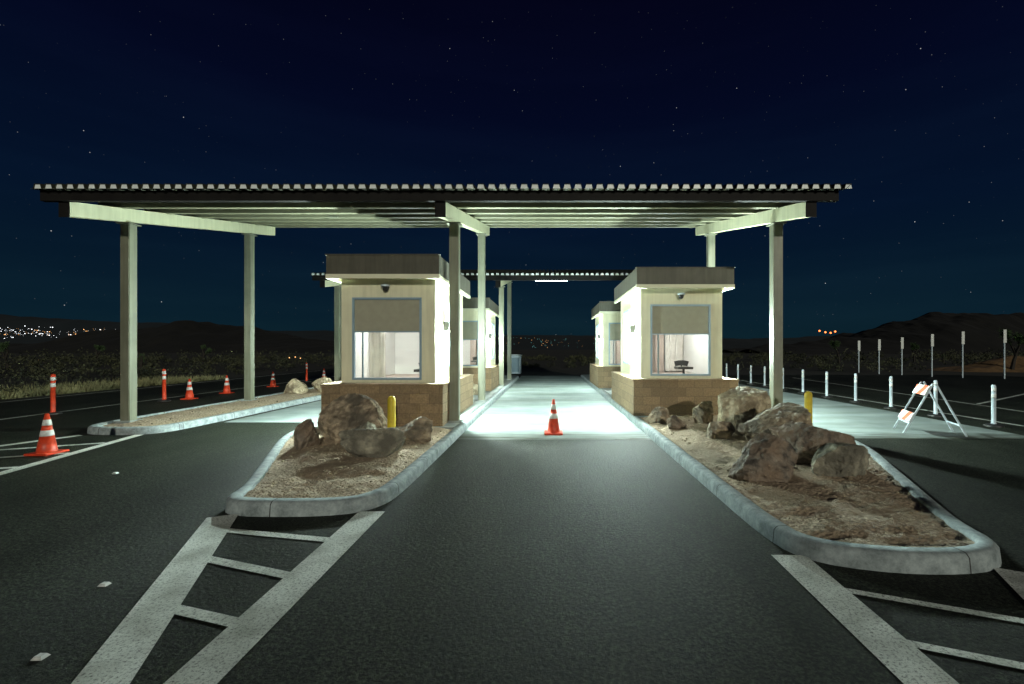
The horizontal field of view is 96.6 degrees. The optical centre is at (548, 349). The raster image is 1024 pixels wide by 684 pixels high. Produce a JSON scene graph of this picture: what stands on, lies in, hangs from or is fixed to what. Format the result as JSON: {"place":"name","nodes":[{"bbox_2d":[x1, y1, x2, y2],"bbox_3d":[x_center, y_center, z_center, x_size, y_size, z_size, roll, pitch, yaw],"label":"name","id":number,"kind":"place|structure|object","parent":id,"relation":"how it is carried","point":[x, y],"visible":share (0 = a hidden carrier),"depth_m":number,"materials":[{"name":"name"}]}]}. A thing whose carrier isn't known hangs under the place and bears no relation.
{"place":"outdoors","nodes":[
{"label":"outdoors","id":0,"kind":"place"},
{"bbox_2d":[0,320,333,352],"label":"hill","id":1,"kind":"structure","parent":0,"point":[183,335],"depth_m":220.87,"materials":[{"name":"black soil"}]},
{"bbox_2d":[227,401,320,421],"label":"concrete lane pavement","id":2,"kind":"structure","parent":0,"point":[304,412],"depth_m":11.59,"materials":[{"name":"grey concrete"}]},
{"bbox_2d":[4,327,547,358],"bbox_3d":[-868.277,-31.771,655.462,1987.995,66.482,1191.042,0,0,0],"label":"city lights","id":3,"kind":"object","parent":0,"point":[100,329],"visible":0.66,"depth_m":1249.71,"materials":[{"name":"white"}]},
{"bbox_2d":[244,426,450,497],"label":"island soil","id":4,"kind":"structure","parent":0,"point":[315,462],"depth_m":5.84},
{"bbox_2d":[294,418,320,449],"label":"boulder","id":5,"kind":"object","parent":4,"relation":"on","point":[305,433],"visible":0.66,"depth_m":7.20,"materials":[{"name":"brown stone"}]},
{"bbox_2d":[317,393,386,442],"bbox_3d":[-3.368,1.300,8.038,1.250,1.040,0.900,0,0,0],"label":"boulder","id":6,"kind":"object","parent":4,"relation":"on","point":[345,412],"visible":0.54,"depth_m":7.83,"materials":[{"name":"brown stone"}]},
{"bbox_2d":[350,421,376,429],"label":"boulder","id":7,"kind":"object","parent":4,"relation":"on","point":[367,425],"visible":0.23,"depth_m":7.30,"materials":[{"name":"beige stone"}]},
{"bbox_2d":[339,427,405,457],"bbox_3d":[-2.605,1.426,6.755,0.940,0.572,0.604,0,0,-17],"label":"boulder","id":8,"kind":"object","parent":4,"relation":"on","point":[377,442],"visible":0.89,"depth_m":6.53,"materials":[{"name":"stone"}]},
{"bbox_2d":[387,396,395,427],"bbox_3d":[-2.760,1.220,8.000,0.140,0.800,0.140,0,0,0],"label":"yellow bollard","id":9,"kind":"object","parent":4,"relation":"on","point":[391,411],"visible":0.86,"depth_m":7.94,"materials":[{"name":"metal"}]},
{"bbox_2d":[399,416,432,442],"bbox_3d":[-2.334,1.433,7.774,0.688,0.546,0.509,0,0,-20],"label":"boulder","id":10,"kind":"object","parent":4,"relation":"on","point":[419,429],"visible":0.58,"depth_m":7.63,"materials":[{"name":"brown stone"}]},
{"bbox_2d":[314,376,515,429],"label":"sidewalk","id":11,"kind":"structure","parent":0,"point":[466,413],"depth_m":12.39,"materials":[{"name":"concrete"}]},
{"bbox_2d":[320,254,473,425],"bbox_3d":[-3.350,-0.184,11.000,2.480,3.472,3.740,0,0,0],"label":"toll booth","id":12,"kind":"object","parent":11,"relation":"on","point":[395,325],"visible":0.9,"depth_m":9.51,"materials":[{"name":"paint"}]},
{"bbox_2d":[352,297,354,379],"bbox_3d":[-4.077,-0.220,9.525,0.045,1.720,0.070,0,0,0],"label":"window frame","id":13,"kind":"structure","parent":12,"relation":"in","point":[353,301],"depth_m":9.49,"materials":[{"name":"grey metal"}]},
{"bbox_2d":[354,297,418,299],"bbox_3d":[-3.375,-1.057,9.525,1.360,0.045,0.070,0,0,0],"label":"window frame top","id":14,"kind":"structure","parent":12,"relation":"in","point":[355,298],"depth_m":9.49,"materials":[{"name":"grey metal"}]},
{"bbox_2d":[419,297,421,379],"bbox_3d":[-2.672,-0.220,9.525,0.045,1.720,0.070,0,0,0],"label":"window frame","id":15,"kind":"structure","parent":12,"relation":"in","point":[420,299],"depth_m":9.49,"materials":[{"name":"grey metal"}]},
{"bbox_2d":[448,304,448,365],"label":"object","id":16,"kind":"structure","parent":12,"relation":"in","point":[448,304],"depth_m":10.71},
{"bbox_2d":[463,298,498,390],"bbox_3d":[-3.350,-0.184,18.750,2.480,3.472,3.740,0,0,0],"label":"toll booth","id":17,"kind":"object","parent":11,"relation":"on","point":[470,335],"visible":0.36,"depth_m":17.27,"materials":[{"name":"paint"}]},
{"bbox_2d":[477,321,477,365],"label":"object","id":18,"kind":"structure","parent":17,"relation":"in","point":[477,321],"depth_m":17.24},
{"bbox_2d":[490,323,491,358],"bbox_3d":[-2.343,-0.335,18.485,0.046,1.470,0.050,0,0,0],"label":"window","id":19,"kind":"structure","parent":17,"relation":"in","point":[490,323],"depth_m":18.48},
{"bbox_2d":[493,325,493,356],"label":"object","id":20,"kind":"structure","parent":17,"relation":"in","point":[493,325],"depth_m":19.41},
{"bbox_2d":[0,314,831,349],"bbox_3d":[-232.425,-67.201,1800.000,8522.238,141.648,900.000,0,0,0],"label":"distant mountains","id":21,"kind":"structure","parent":0,"point":[20,326],"depth_m":1558.22,"materials":[{"name":"black"}]},
{"bbox_2d":[473,383,477,394],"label":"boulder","id":22,"kind":"object","parent":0,"point":[475,389],"visible":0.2,"depth_m":15.46,"materials":[{"name":"beige stone"}]},
{"bbox_2d":[0,368,1023,683],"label":"asphalt road","id":23,"kind":"structure","parent":0,"point":[554,562],"depth_m":3.58,"materials":[{"name":"black asphalt"}]},
{"bbox_2d":[30,653,50,660],"bbox_3d":[-2.790,1.686,2.500,0.060,0.016,0.050,0,0,0],"label":"raised pavement marker","id":24,"kind":"object","parent":23,"relation":"on","point":[40,656],"visible":1,"depth_m":2.48,"materials":[{"name":"white plastic"}]},
{"bbox_2d":[24,413,68,455],"bbox_3d":[-8.100,1.364,7.350,0.360,0.648,0.360,0,0,0],"label":"traffic cone","id":25,"kind":"object","parent":23,"relation":"on","point":[47,444],"visible":1,"depth_m":7.30,"materials":[{"name":"orange plastic"}]},
{"bbox_2d":[0,442,104,468],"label":"road marking","id":26,"kind":"object","parent":23,"relation":"on","point":[36,447],"visible":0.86,"depth_m":7.65,"materials":[{"name":"paint"}]},
{"bbox_2d":[43,374,62,414],"bbox_3d":[-12.900,1.171,11.850,0.340,1.042,0.340,0,0,0],"label":"orange delineator post","id":27,"kind":"object","parent":23,"relation":"on","point":[52,394],"visible":0.98,"depth_m":11.81,"materials":[{"name":"plastic"}]},
{"bbox_2d":[0,435,140,474],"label":"road marking","id":28,"kind":"object","parent":23,"relation":"on","point":[54,458],"visible":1,"depth_m":7.41,"materials":[{"name":"paint"}]},
{"bbox_2d":[97,582,110,586],"bbox_3d":[-3.190,1.686,3.270,0.060,0.016,0.050,0,0,0],"label":"raised pavement marker","id":29,"kind":"object","parent":23,"relation":"on","point":[104,584],"visible":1,"depth_m":3.25,"materials":[{"name":"white plastic"}]},
{"bbox_2d":[157,369,170,401],"bbox_3d":[-12.500,1.166,14.800,0.340,1.052,0.340,0,0,0],"label":"orange delineator post","id":30,"kind":"object","parent":23,"relation":"on","point":[164,399],"visible":1,"depth_m":14.75,"materials":[{"name":"plastic"}]},
{"bbox_2d":[0,370,333,419],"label":"road marking","id":31,"kind":"object","parent":23,"relation":"on","point":[138,401],"visible":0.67,"depth_m":16.18,"materials":[{"name":"paint"}]},
{"bbox_2d":[180,379,198,399],"bbox_3d":[-12.150,1.344,15.400,0.360,0.688,0.360,0,0,0],"label":"traffic cone","id":32,"kind":"object","parent":23,"relation":"on","point":[189,394],"visible":1,"depth_m":15.34,"materials":[{"name":"orange plastic"}]},
{"bbox_2d":[87,387,320,434],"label":"kerb","id":33,"kind":"structure","parent":23,"relation":"on","point":[98,429],"depth_m":10.17,"materials":[{"name":"concrete"}]},
{"bbox_2d":[103,389,320,426],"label":"island soil","id":34,"kind":"structure","parent":33,"relation":"in","point":[176,417],"depth_m":11.48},
{"bbox_2d":[283,378,308,393],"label":"boulder","id":35,"kind":"object","parent":34,"relation":"on","point":[295,386],"visible":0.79,"depth_m":15.82,"materials":[{"name":"beige stone"}]},
{"bbox_2d":[311,376,332,392],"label":"boulder","id":36,"kind":"object","parent":34,"relation":"on","point":[317,383],"visible":0.46,"depth_m":16.40,"materials":[{"name":"beige stone"}]},
{"bbox_2d":[33,184,851,423],"bbox_3d":[-1.948,-1.368,11.690,14.965,5.936,6.820,0,0,0],"label":"canopy","id":37,"kind":"object","parent":34,"relation":"on","point":[708,211],"visible":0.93,"depth_m":9.70,"materials":[{"name":"metal"}]},
{"bbox_2d":[311,270,633,385],"bbox_3d":[-1.948,-1.368,21.390,14.965,5.936,6.820,0,0,0],"label":"canopy","id":38,"kind":"object","parent":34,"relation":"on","point":[501,278],"visible":0.48,"depth_m":19.40,"materials":[{"name":"metal"}]},
{"bbox_2d":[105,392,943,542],"bbox_3d":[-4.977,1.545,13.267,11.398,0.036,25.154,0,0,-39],"label":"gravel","id":39,"kind":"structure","parent":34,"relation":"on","point":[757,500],"depth_m":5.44,"materials":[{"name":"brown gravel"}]},
{"bbox_2d":[219,375,234,393],"bbox_3d":[-12.300,1.344,17.400,0.360,0.688,0.360,0,0,0],"label":"traffic cone","id":40,"kind":"object","parent":23,"relation":"on","point":[226,390],"visible":1,"depth_m":17.34,"materials":[{"name":"orange plastic"}]},
{"bbox_2d":[267,371,278,386],"bbox_3d":[-12.350,1.344,20.400,0.360,0.688,0.360,0,0,0],"label":"traffic cone","id":41,"kind":"object","parent":23,"relation":"on","point":[273,383],"visible":1,"depth_m":20.34,"materials":[{"name":"orange plastic"}]},
{"bbox_2d":[303,363,309,381],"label":"orange delineator post","id":42,"kind":"object","parent":23,"relation":"on","point":[306,368],"visible":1,"depth_m":23.66,"materials":[{"name":"plastic"}]},
{"bbox_2d":[225,375,518,516],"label":"kerb","id":43,"kind":"structure","parent":23,"relation":"on","point":[238,503],"depth_m":4.89,"materials":[{"name":"concrete"}]},
{"bbox_2d":[71,511,1023,683],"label":"road marking","id":44,"kind":"object","parent":23,"relation":"on","point":[122,653],"visible":1,"depth_m":2.86,"materials":[{"name":"paint"}]},
{"bbox_2d":[175,528,1023,669],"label":"road marking","id":45,"kind":"object","parent":23,"relation":"on","point":[206,616],"visible":1,"depth_m":2.95,"materials":[{"name":"paint"}]},
{"bbox_2d":[737,364,740,381],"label":"white delineator post","id":46,"kind":"object","parent":23,"relation":"on","point":[738,372],"visible":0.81,"depth_m":23.46,"materials":[{"name":"plastic"}]},
{"bbox_2d":[747,365,753,383],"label":"white delineator post","id":47,"kind":"object","parent":23,"relation":"on","point":[750,375],"visible":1,"depth_m":21.96,"materials":[{"name":"plastic"}]},
{"bbox_2d":[761,366,768,386],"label":"white delineator post","id":48,"kind":"object","parent":23,"relation":"on","point":[764,385],"visible":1,"depth_m":20.57,"materials":[{"name":"plastic"}]},
{"bbox_2d":[581,374,1001,574],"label":"kerb","id":49,"kind":"structure","parent":23,"relation":"on","point":[981,554],"depth_m":3.72,"materials":[{"name":"concrete"}]},
{"bbox_2d":[798,369,804,393],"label":"white delineator post","id":50,"kind":"object","parent":23,"relation":"on","point":[802,392],"visible":0.94,"depth_m":17.46,"materials":[{"name":"plastic"}]},
{"bbox_2d":[821,371,831,397],"bbox_3d":[9.780,1.236,16.000,0.340,0.912,0.340,0,0,0],"label":"white delineator post","id":51,"kind":"object","parent":23,"relation":"on","point":[826,385],"visible":1,"depth_m":15.97,"materials":[{"name":"plastic"}]},
{"bbox_2d":[849,374,861,402],"bbox_3d":[9.780,1.236,14.500,0.340,0.912,0.340,0,0,0],"label":"white delineator post","id":52,"kind":"object","parent":23,"relation":"on","point":[855,390],"visible":1,"depth_m":14.47,"materials":[{"name":"plastic"}]},
{"bbox_2d":[741,380,1022,425],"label":"road marking","id":53,"kind":"object","parent":23,"relation":"on","point":[903,406],"visible":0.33,"depth_m":13.13,"materials":[{"name":"paint"}]},
{"bbox_2d":[884,376,897,408],"bbox_3d":[9.780,1.236,13.000,0.340,0.912,0.340,0,0,0],"label":"white delineator post","id":54,"kind":"object","parent":23,"relation":"on","point":[890,406],"visible":1,"depth_m":12.96,"materials":[{"name":"plastic"}]},
{"bbox_2d":[798,378,1023,411],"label":"road marking","id":55,"kind":"object","parent":23,"relation":"on","point":[926,397],"visible":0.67,"depth_m":15.92,"materials":[{"name":"paint"}]},
{"bbox_2d":[931,334,933,376],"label":"marker post","id":56,"kind":"object","parent":23,"relation":"on","point":[932,340],"visible":1,"depth_m":27.98,"materials":[{"name":"grey metal"}]},
{"bbox_2d":[927,380,942,416],"bbox_3d":[9.780,1.236,11.500,0.340,0.912,0.340,0,0,0],"label":"white delineator post","id":57,"kind":"object","parent":23,"relation":"on","point":[935,412],"visible":0.87,"depth_m":11.46,"materials":[{"name":"plastic"}]},
{"bbox_2d":[962,332,964,377],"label":"marker post","id":58,"kind":"object","parent":23,"relation":"on","point":[963,337],"visible":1,"depth_m":26.95,"materials":[{"name":"grey metal"}]},
{"bbox_2d":[983,385,1004,427],"bbox_3d":[9.780,1.236,10.000,0.340,0.912,0.340,0,0,0],"label":"white delineator post","id":59,"kind":"object","parent":23,"relation":"on","point":[993,423],"visible":1,"depth_m":9.97,"materials":[{"name":"plastic"}]},
{"bbox_2d":[977,394,1023,403],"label":"road marking","id":60,"kind":"object","parent":23,"relation":"on","point":[1000,399],"visible":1,"depth_m":15.55,"materials":[{"name":"paint"}]},
{"bbox_2d":[1003,330,1006,378],"bbox_3d":[26.037,0.290,25.989,0.170,2.819,0.072,0,0,0],"label":"marker post","id":61,"kind":"object","parent":23,"relation":"on","point":[1004,336],"visible":1,"depth_m":25.98,"materials":[{"name":"grey metal"}]},
{"bbox_2d":[0,350,1023,400],"bbox_3d":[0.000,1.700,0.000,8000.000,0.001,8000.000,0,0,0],"label":"ground","id":62,"kind":"structure","parent":0,"point":[558,368],"depth_m":44.68,"materials":[{"name":"brown soil"}]},
{"bbox_2d":[0,341,9,367],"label":"joshua tree","id":63,"kind":"object","parent":62,"relation":"on","point":[3,346],"visible":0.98,"depth_m":39.54,"materials":[{"name":"green plant"}]},
{"bbox_2d":[94,344,105,361],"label":"joshua tree","id":64,"kind":"object","parent":62,"relation":"on","point":[100,348],"visible":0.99,"depth_m":55.17,"materials":[{"name":"green plant"}]},
{"bbox_2d":[0,374,225,399],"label":"dry grass","id":65,"kind":"structure","parent":62,"relation":"on","point":[88,386],"depth_m":19.25,"materials":[{"name":"plant"}]},
{"bbox_2d":[138,353,145,368],"bbox_3d":[-33.986,1.013,38.062,0.665,1.475,0.599,0,0,0],"label":"joshua tree","id":66,"kind":"object","parent":62,"relation":"on","point":[141,358],"visible":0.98,"depth_m":37.97,"materials":[{"name":"green plant"}]},
{"bbox_2d":[0,347,333,394],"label":"desert scrub","id":67,"kind":"object","parent":62,"relation":"on","point":[56,370],"visible":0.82,"depth_m":34.85,"materials":[{"name":"green plant"}]},
{"bbox_2d":[200,344,212,361],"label":"joshua tree","id":68,"kind":"object","parent":62,"relation":"on","point":[209,350],"visible":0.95,"depth_m":60.35,"materials":[{"name":"green plant"}]},
{"bbox_2d":[511,354,522,373],"bbox_3d":[-2.250,1.020,31.500,0.860,1.320,1.160,0,0,0],"label":"utility kiosk","id":69,"kind":"object","parent":62,"relation":"on","point":[516,363],"visible":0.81,"depth_m":30.98,"materials":[{"name":"grey metal"}]},
{"bbox_2d":[512,358,518,371],"bbox_3d":[-2.250,1.075,30.989,0.500,0.950,0.018,0,0,0],"label":"door","id":70,"kind":"structure","parent":69,"relation":"in","point":[515,361],"depth_m":30.98,"materials":[{"name":"grey metal"}]},
{"bbox_2d":[495,352,594,367],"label":"desert scrub","id":71,"kind":"object","parent":62,"relation":"on","point":[584,360],"visible":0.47,"depth_m":59.67,"materials":[{"name":"green plant"}]},
{"bbox_2d":[590,346,1023,371],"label":"desert scrub","id":72,"kind":"object","parent":62,"relation":"on","point":[798,359],"visible":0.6,"depth_m":55.09,"materials":[{"name":"green plant"}]},
{"bbox_2d":[829,340,840,363],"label":"joshua tree","id":73,"kind":"object","parent":62,"relation":"on","point":[836,344],"visible":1,"depth_m":52.36,"materials":[{"name":"green plant"}]},
{"bbox_2d":[858,341,859,372],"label":"marker post","id":74,"kind":"object","parent":62,"relation":"on","point":[858,354],"visible":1,"depth_m":32.99,"materials":[{"name":"white plastic"}]},
{"bbox_2d":[878,339,880,373],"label":"marker post","id":75,"kind":"object","parent":62,"relation":"on","point":[879,344],"visible":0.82,"depth_m":30.98,"materials":[{"name":"grey metal"}]},
{"bbox_2d":[901,337,903,374],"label":"marker post","id":76,"kind":"object","parent":62,"relation":"on","point":[902,342],"visible":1,"depth_m":29.95,"materials":[{"name":"grey metal"}]},
{"bbox_2d":[910,342,919,361],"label":"joshua tree","id":77,"kind":"object","parent":62,"relation":"on","point":[913,347],"visible":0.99,"depth_m":59.80,"materials":[{"name":"green plant"}]},
{"bbox_2d":[926,355,1023,371],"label":"dirt embankment","id":78,"kind":"structure","parent":62,"relation":"on","point":[994,365],"depth_m":35.02,"materials":[{"name":"soil"}]},
{"bbox_2d":[996,328,1023,369],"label":"joshua tree","id":79,"kind":"object","parent":62,"relation":"on","point":[1017,337],"visible":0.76,"depth_m":33.83,"materials":[{"name":"green plant"}]},
{"bbox_2d":[0,0,1023,338],"label":"sky","id":80,"kind":"structure","parent":0,"point":[917,106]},
{"bbox_2d":[457,376,651,439],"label":"concrete lane pavement","id":81,"kind":"structure","parent":0,"point":[519,408],"depth_m":11.59,"materials":[{"name":"grey concrete"}]},
{"bbox_2d":[544,399,562,434],"bbox_3d":[0.100,1.344,9.100,0.360,0.688,0.360,0,0,0],"label":"traffic cone","id":82,"kind":"object","parent":81,"relation":"on","point":[553,427],"visible":1,"depth_m":9.03,"materials":[{"name":"orange plastic"}]},
{"bbox_2d":[584,375,648,416],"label":"sidewalk","id":83,"kind":"structure","parent":0,"point":[608,391],"depth_m":17.11,"materials":[{"name":"concrete"}]},
{"bbox_2d":[589,301,620,387],"bbox_3d":[3.200,-0.184,20.050,2.480,3.472,3.740,0,0,0],"label":"toll booth","id":84,"kind":"object","parent":83,"relation":"on","point":[606,315],"visible":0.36,"depth_m":18.56,"materials":[{"name":"paint"}]},
{"bbox_2d":[596,327,596,356],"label":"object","id":85,"kind":"structure","parent":84,"relation":"in","point":[596,327],"depth_m":20.71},
{"bbox_2d":[598,325,599,357],"bbox_3d":[2.193,-0.335,19.785,0.046,1.470,0.050,0,0,0],"label":"window","id":86,"kind":"structure","parent":84,"relation":"in","point":[598,325],"depth_m":19.77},
{"bbox_2d":[609,323,609,364],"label":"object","id":87,"kind":"structure","parent":84,"relation":"in","point":[609,323],"depth_m":18.54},
{"bbox_2d":[611,267,738,415],"bbox_3d":[3.200,-0.184,12.450,2.480,3.472,3.740,0,0,0],"label":"toll booth","id":88,"kind":"object","parent":83,"relation":"on","point":[671,339],"visible":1,"depth_m":10.96,"materials":[{"name":"paint"}]},
{"bbox_2d":[624,314,624,360],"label":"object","id":89,"kind":"structure","parent":88,"relation":"in","point":[624,314],"depth_m":13.11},
{"bbox_2d":[629,309,630,363],"bbox_3d":[2.193,-0.335,12.185,0.046,1.470,0.050,0,0,0],"label":"window","id":90,"kind":"structure","parent":88,"relation":"in","point":[629,309],"depth_m":12.18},
{"bbox_2d":[650,304,651,375],"bbox_3d":[2.473,-0.220,10.975,0.045,1.720,0.070,0,0,0],"label":"window frame","id":91,"kind":"structure","parent":88,"relation":"in","point":[650,304],"depth_m":10.94,"materials":[{"name":"grey metal"}]},
{"bbox_2d":[652,304,708,305],"bbox_3d":[3.175,-1.057,10.975,1.360,0.045,0.070,0,0,0],"label":"window frame top","id":92,"kind":"structure","parent":88,"relation":"in","point":[652,304],"depth_m":10.94,"materials":[{"name":"grey metal"}]},
{"bbox_2d":[708,304,710,375],"bbox_3d":[3.877,-0.220,10.975,0.045,1.720,0.070,0,0,0],"label":"window frame","id":93,"kind":"structure","parent":88,"relation":"in","point":[709,336],"depth_m":10.94,"materials":[{"name":"grey metal"}]},
{"bbox_2d":[640,415,974,546],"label":"island soil","id":94,"kind":"structure","parent":0,"point":[874,522],"depth_m":4.67,"materials":[{"name":"brown soil"}]},
{"bbox_2d":[647,407,669,424],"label":"boulder","id":95,"kind":"object","parent":94,"relation":"on","point":[660,415],"visible":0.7,"depth_m":9.60,"materials":[{"name":"brown stone"}]},
{"bbox_2d":[667,415,686,428],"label":"boulder","id":96,"kind":"object","parent":94,"relation":"on","point":[674,422],"visible":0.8,"depth_m":8.90,"materials":[{"name":"brown stone"}]},
{"bbox_2d":[692,401,713,423],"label":"boulder","id":97,"kind":"object","parent":94,"relation":"on","point":[702,412],"visible":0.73,"depth_m":9.45,"materials":[{"name":"stone"}]},
{"bbox_2d":[706,421,734,438],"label":"boulder","id":98,"kind":"object","parent":94,"relation":"on","point":[721,430],"visible":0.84,"depth_m":7.86,"materials":[{"name":"stone"}]},
{"bbox_2d":[717,386,770,435],"bbox_3d":[3.744,1.279,8.650,1.186,1.118,0.757,0,0,-26],"label":"boulder","id":99,"kind":"object","parent":94,"relation":"on","point":[737,406],"visible":0.62,"depth_m":8.39,"materials":[{"name":"brown stone"}]},
{"bbox_2d":[728,433,797,481],"bbox_3d":[2.647,1.391,5.534,0.845,0.702,0.596,0,0,-29],"label":"boulder","id":100,"kind":"object","parent":94,"relation":"on","point":[766,457],"visible":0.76,"depth_m":5.39,"materials":[{"name":"brown stone"}]},
{"bbox_2d":[738,402,812,440],"bbox_3d":[3.696,1.335,7.343,1.116,0.910,0.812,0,0,42],"label":"boulder","id":101,"kind":"object","parent":94,"relation":"on","point":[773,416],"visible":0.44,"depth_m":7.26,"materials":[{"name":"brown stone"}]},
{"bbox_2d":[804,391,811,421],"bbox_3d":[5.080,1.220,8.900,0.140,0.800,0.140,0,0,0],"label":"yellow bollard","id":102,"kind":"object","parent":94,"relation":"on","point":[808,400],"visible":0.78,"depth_m":8.84,"materials":[{"name":"metal"}]},
{"bbox_2d":[768,421,855,464],"bbox_3d":[3.643,1.377,6.244,1.000,0.754,0.700,0,0,0],"label":"boulder","id":103,"kind":"object","parent":94,"relation":"on","point":[807,441],"visible":0.54,"depth_m":6.05,"materials":[{"name":"brown stone"}]},
{"bbox_2d":[811,442,870,476],"bbox_3d":[3.650,1.440,5.757,0.780,0.520,0.500,0,0,0],"label":"boulder","id":104,"kind":"object","parent":94,"relation":"on","point":[839,459],"visible":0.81,"depth_m":5.58,"materials":[{"name":"stone"}]},
{"bbox_2d":[722,312,1023,353],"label":"hill","id":105,"kind":"structure","parent":0,"point":[978,329],"depth_m":174.67,"materials":[{"name":"black soil"}]},
{"bbox_2d":[738,384,1023,438],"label":"concrete lane pavement","id":106,"kind":"structure","parent":0,"point":[858,422],"depth_m":10.21,"materials":[{"name":"grey concrete"}]},
{"bbox_2d":[893,381,967,436],"bbox_3d":[7.720,1.184,9.250,1.027,1.021,0.660,0,0,22],"label":"folding barricade","id":107,"kind":"object","parent":106,"relation":"on","point":[920,388],"visible":1,"depth_m":9.21,"materials":[{"name":"white plastic"}]}
]}

